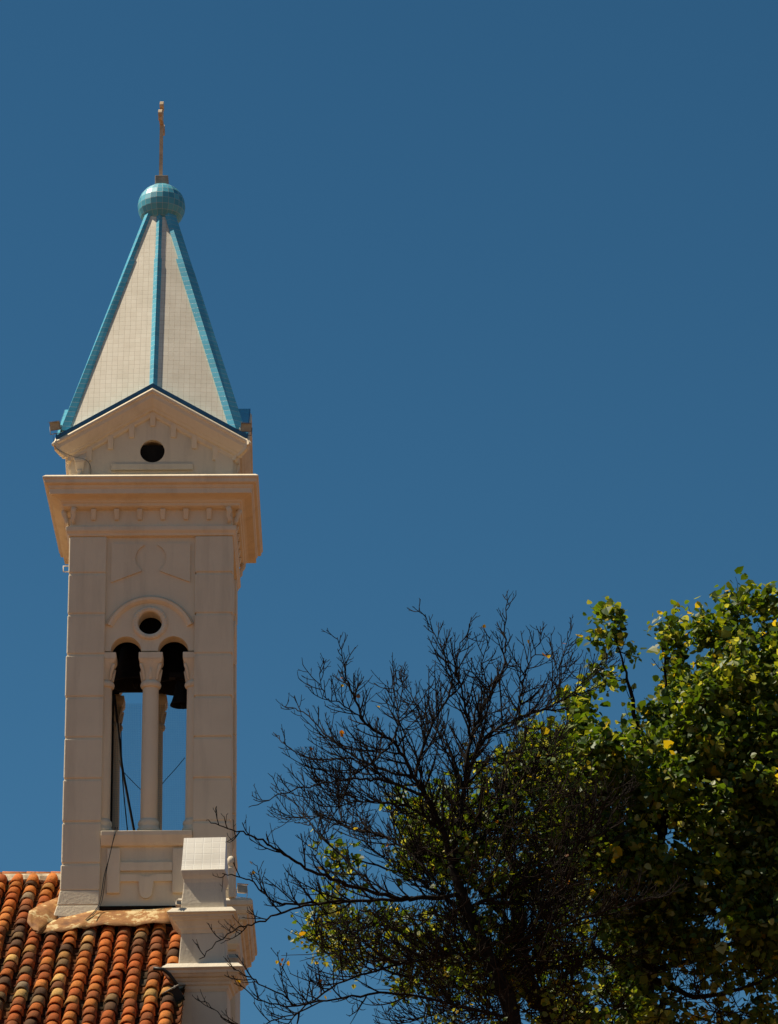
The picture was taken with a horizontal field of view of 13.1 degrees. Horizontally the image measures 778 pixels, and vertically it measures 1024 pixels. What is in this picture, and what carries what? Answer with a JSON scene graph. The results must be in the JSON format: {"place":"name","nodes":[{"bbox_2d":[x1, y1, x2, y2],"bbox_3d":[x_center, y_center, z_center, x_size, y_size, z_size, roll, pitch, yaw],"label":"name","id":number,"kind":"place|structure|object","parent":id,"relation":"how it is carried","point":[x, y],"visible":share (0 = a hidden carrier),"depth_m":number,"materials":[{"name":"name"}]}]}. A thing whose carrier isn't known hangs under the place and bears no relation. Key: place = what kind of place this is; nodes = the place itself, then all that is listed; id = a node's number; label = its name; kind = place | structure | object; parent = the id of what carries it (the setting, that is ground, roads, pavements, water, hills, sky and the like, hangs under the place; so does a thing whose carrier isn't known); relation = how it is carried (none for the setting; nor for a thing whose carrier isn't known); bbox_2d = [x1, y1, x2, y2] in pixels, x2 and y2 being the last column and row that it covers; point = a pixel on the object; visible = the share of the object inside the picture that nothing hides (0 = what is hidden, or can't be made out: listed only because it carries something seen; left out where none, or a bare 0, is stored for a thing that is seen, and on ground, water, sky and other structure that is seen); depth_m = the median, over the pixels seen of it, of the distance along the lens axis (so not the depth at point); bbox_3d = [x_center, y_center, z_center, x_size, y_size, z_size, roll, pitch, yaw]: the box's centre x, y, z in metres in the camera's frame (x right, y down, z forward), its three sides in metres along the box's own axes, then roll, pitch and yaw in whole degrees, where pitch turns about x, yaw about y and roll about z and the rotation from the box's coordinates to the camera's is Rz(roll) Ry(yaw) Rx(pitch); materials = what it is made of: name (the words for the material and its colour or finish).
{"place":"outdoors","nodes":[
{"label":"outdoors","id":0,"kind":"place"},
{"bbox_2d":[0,0,777,1023],"label":"sky","id":1,"kind":"structure","parent":0,"point":[488,288],"materials":[{"name":"blue"}]},
{"label":"ground","id":2,"kind":"structure","parent":0,"visible":0},
{"bbox_2d":[0,856,256,1023],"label":"church building","id":3,"kind":"structure","parent":2,"relation":"on","point":[54,969],"depth_m":51.79,"materials":[{"name":"tile"}]},
{"bbox_2d":[43,101,262,951],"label":"bell tower","id":4,"kind":"structure","parent":3,"relation":"on","point":[155,511],"depth_m":55.77,"materials":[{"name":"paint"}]},
{"bbox_2d":[49,420,61,434],"bbox_3d":[-5.552,-1.401,56.220,0.223,0.210,0.171,-8,-22,17],"label":"floodlight","id":5,"kind":"object","parent":4,"relation":"attached to","point":[56,425],"visible":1,"depth_m":56.21,"materials":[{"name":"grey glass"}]},
{"bbox_2d":[85,827,115,919],"bbox_3d":[-4.569,5.721,53.569,0.636,1.656,0.157,16,-27,-36],"label":"cable","id":6,"kind":"object","parent":4,"relation":"attached to","point":[104,875],"visible":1,"depth_m":53.66,"materials":[{"name":"black rubber"}]},
{"bbox_2d":[93,827,117,914],"bbox_3d":[-4.512,5.691,53.596,0.164,1.581,0.598,-20,-28,40],"label":"cable","id":7,"kind":"object","parent":4,"relation":"attached to","point":[105,878],"visible":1,"depth_m":53.61,"materials":[{"name":"black rubber"}]},
{"bbox_2d":[113,695,134,830],"bbox_3d":[-4.329,4.127,55.322,0.414,2.381,0.043,0,-21,-1],"label":"bell rope","id":8,"kind":"object","parent":4,"relation":"hanging from","point":[124,779],"visible":0.94,"depth_m":55.31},
{"bbox_2d":[120,723,127,830],"bbox_3d":[-4.301,4.318,54.925,0.164,1.868,0.020,0,-21,-1],"label":"bell rope","id":9,"kind":"object","parent":4,"relation":"hanging from","point":[122,775],"visible":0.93,"depth_m":54.93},
{"bbox_2d":[113,633,147,692],"bbox_3d":[-4.258,2.449,56.461,0.796,1.051,0.796,-17,-26,35],"label":"bell","id":10,"kind":"object","parent":4,"relation":"hanging from","point":[127,675],"visible":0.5,"depth_m":56.26,"materials":[{"name":"brown metal"}]},
{"bbox_2d":[112,704,185,830],"bbox_3d":[-3.918,4.688,56.612,1.402,3.103,0.042,0,-21,-1],"label":"bird net","id":11,"kind":"object","parent":4,"relation":"attached to","point":[134,771],"visible":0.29,"depth_m":56.77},
{"bbox_2d":[159,642,187,695],"bbox_3d":[-3.510,2.469,56.571,0.876,1.117,0.876,-17,-26,35],"label":"bell","id":12,"kind":"object","parent":4,"relation":"hanging from","point":[173,656],"visible":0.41,"depth_m":56.35,"materials":[{"name":"brown metal"}]},
{"bbox_2d":[169,672,186,708],"bbox_3d":[-3.411,2.949,55.602,0.381,0.615,0.380,-20,-28,40],"label":"bell","id":13,"kind":"object","parent":4,"relation":"hanging from","point":[179,700],"visible":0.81,"depth_m":55.53,"materials":[{"name":"brown metal"}]},
{"bbox_2d":[240,422,251,435],"bbox_3d":[-2.380,-1.374,56.300,0.217,0.205,0.158,2,-21,-6],"label":"floodlight","id":14,"kind":"object","parent":4,"relation":"on","point":[245,427],"visible":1,"depth_m":56.29,"materials":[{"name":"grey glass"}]},
{"bbox_2d":[153,966,184,1001],"bbox_3d":[-3.264,7.033,50.121,0.491,0.672,0.366,0,-21,-1],"label":"floodlight","id":15,"kind":"object","parent":3,"relation":"on","point":[176,992],"visible":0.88,"depth_m":49.99,"materials":[{"name":"black metal"}]},
{"bbox_2d":[163,837,248,1023],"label":"stone pinnacle","id":16,"kind":"object","parent":3,"relation":"on","point":[203,901],"visible":0.82,"depth_m":50.79,"materials":[{"name":"stone"}]},
{"bbox_2d":[175,899,181,907],"bbox_3d":[-3.170,5.895,50.861,0.102,0.111,0.056,12,-25,-30],"label":"floodlight","id":17,"kind":"object","parent":16,"relation":"attached to","point":[178,902],"visible":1,"depth_m":50.85,"materials":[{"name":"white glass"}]},
{"bbox_2d":[227,952,238,962],"bbox_3d":[-2.336,6.702,50.692,0.193,0.221,0.129,3,-22,-9],"label":"floodlight","id":18,"kind":"object","parent":16,"relation":"on","point":[232,957],"visible":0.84,"depth_m":50.67,"materials":[{"name":"grey glass"}]},
{"bbox_2d":[236,883,247,897],"bbox_3d":[-2.327,5.994,53.442,0.205,0.218,0.115,8,-23,-21],"label":"floodlight","id":19,"kind":"object","parent":3,"relation":"on","point":[241,888],"visible":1,"depth_m":53.42,"materials":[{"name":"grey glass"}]},
{"bbox_2d":[192,591,688,1023],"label":"bare tree","id":20,"kind":"object","parent":2,"relation":"on","point":[480,707],"visible":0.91,"depth_m":29.04,"materials":[{"name":"brown plant"}]},
{"bbox_2d":[281,690,615,1023],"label":"leafy tree","id":21,"kind":"object","parent":2,"relation":"on","point":[544,815],"visible":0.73,"depth_m":29.20,"materials":[{"name":"green plant"}]},
{"bbox_2d":[510,566,777,1023],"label":"leafy tree","id":22,"kind":"object","parent":2,"relation":"on","point":[714,740],"visible":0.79,"depth_m":31.32,"materials":[{"name":"green plant"}]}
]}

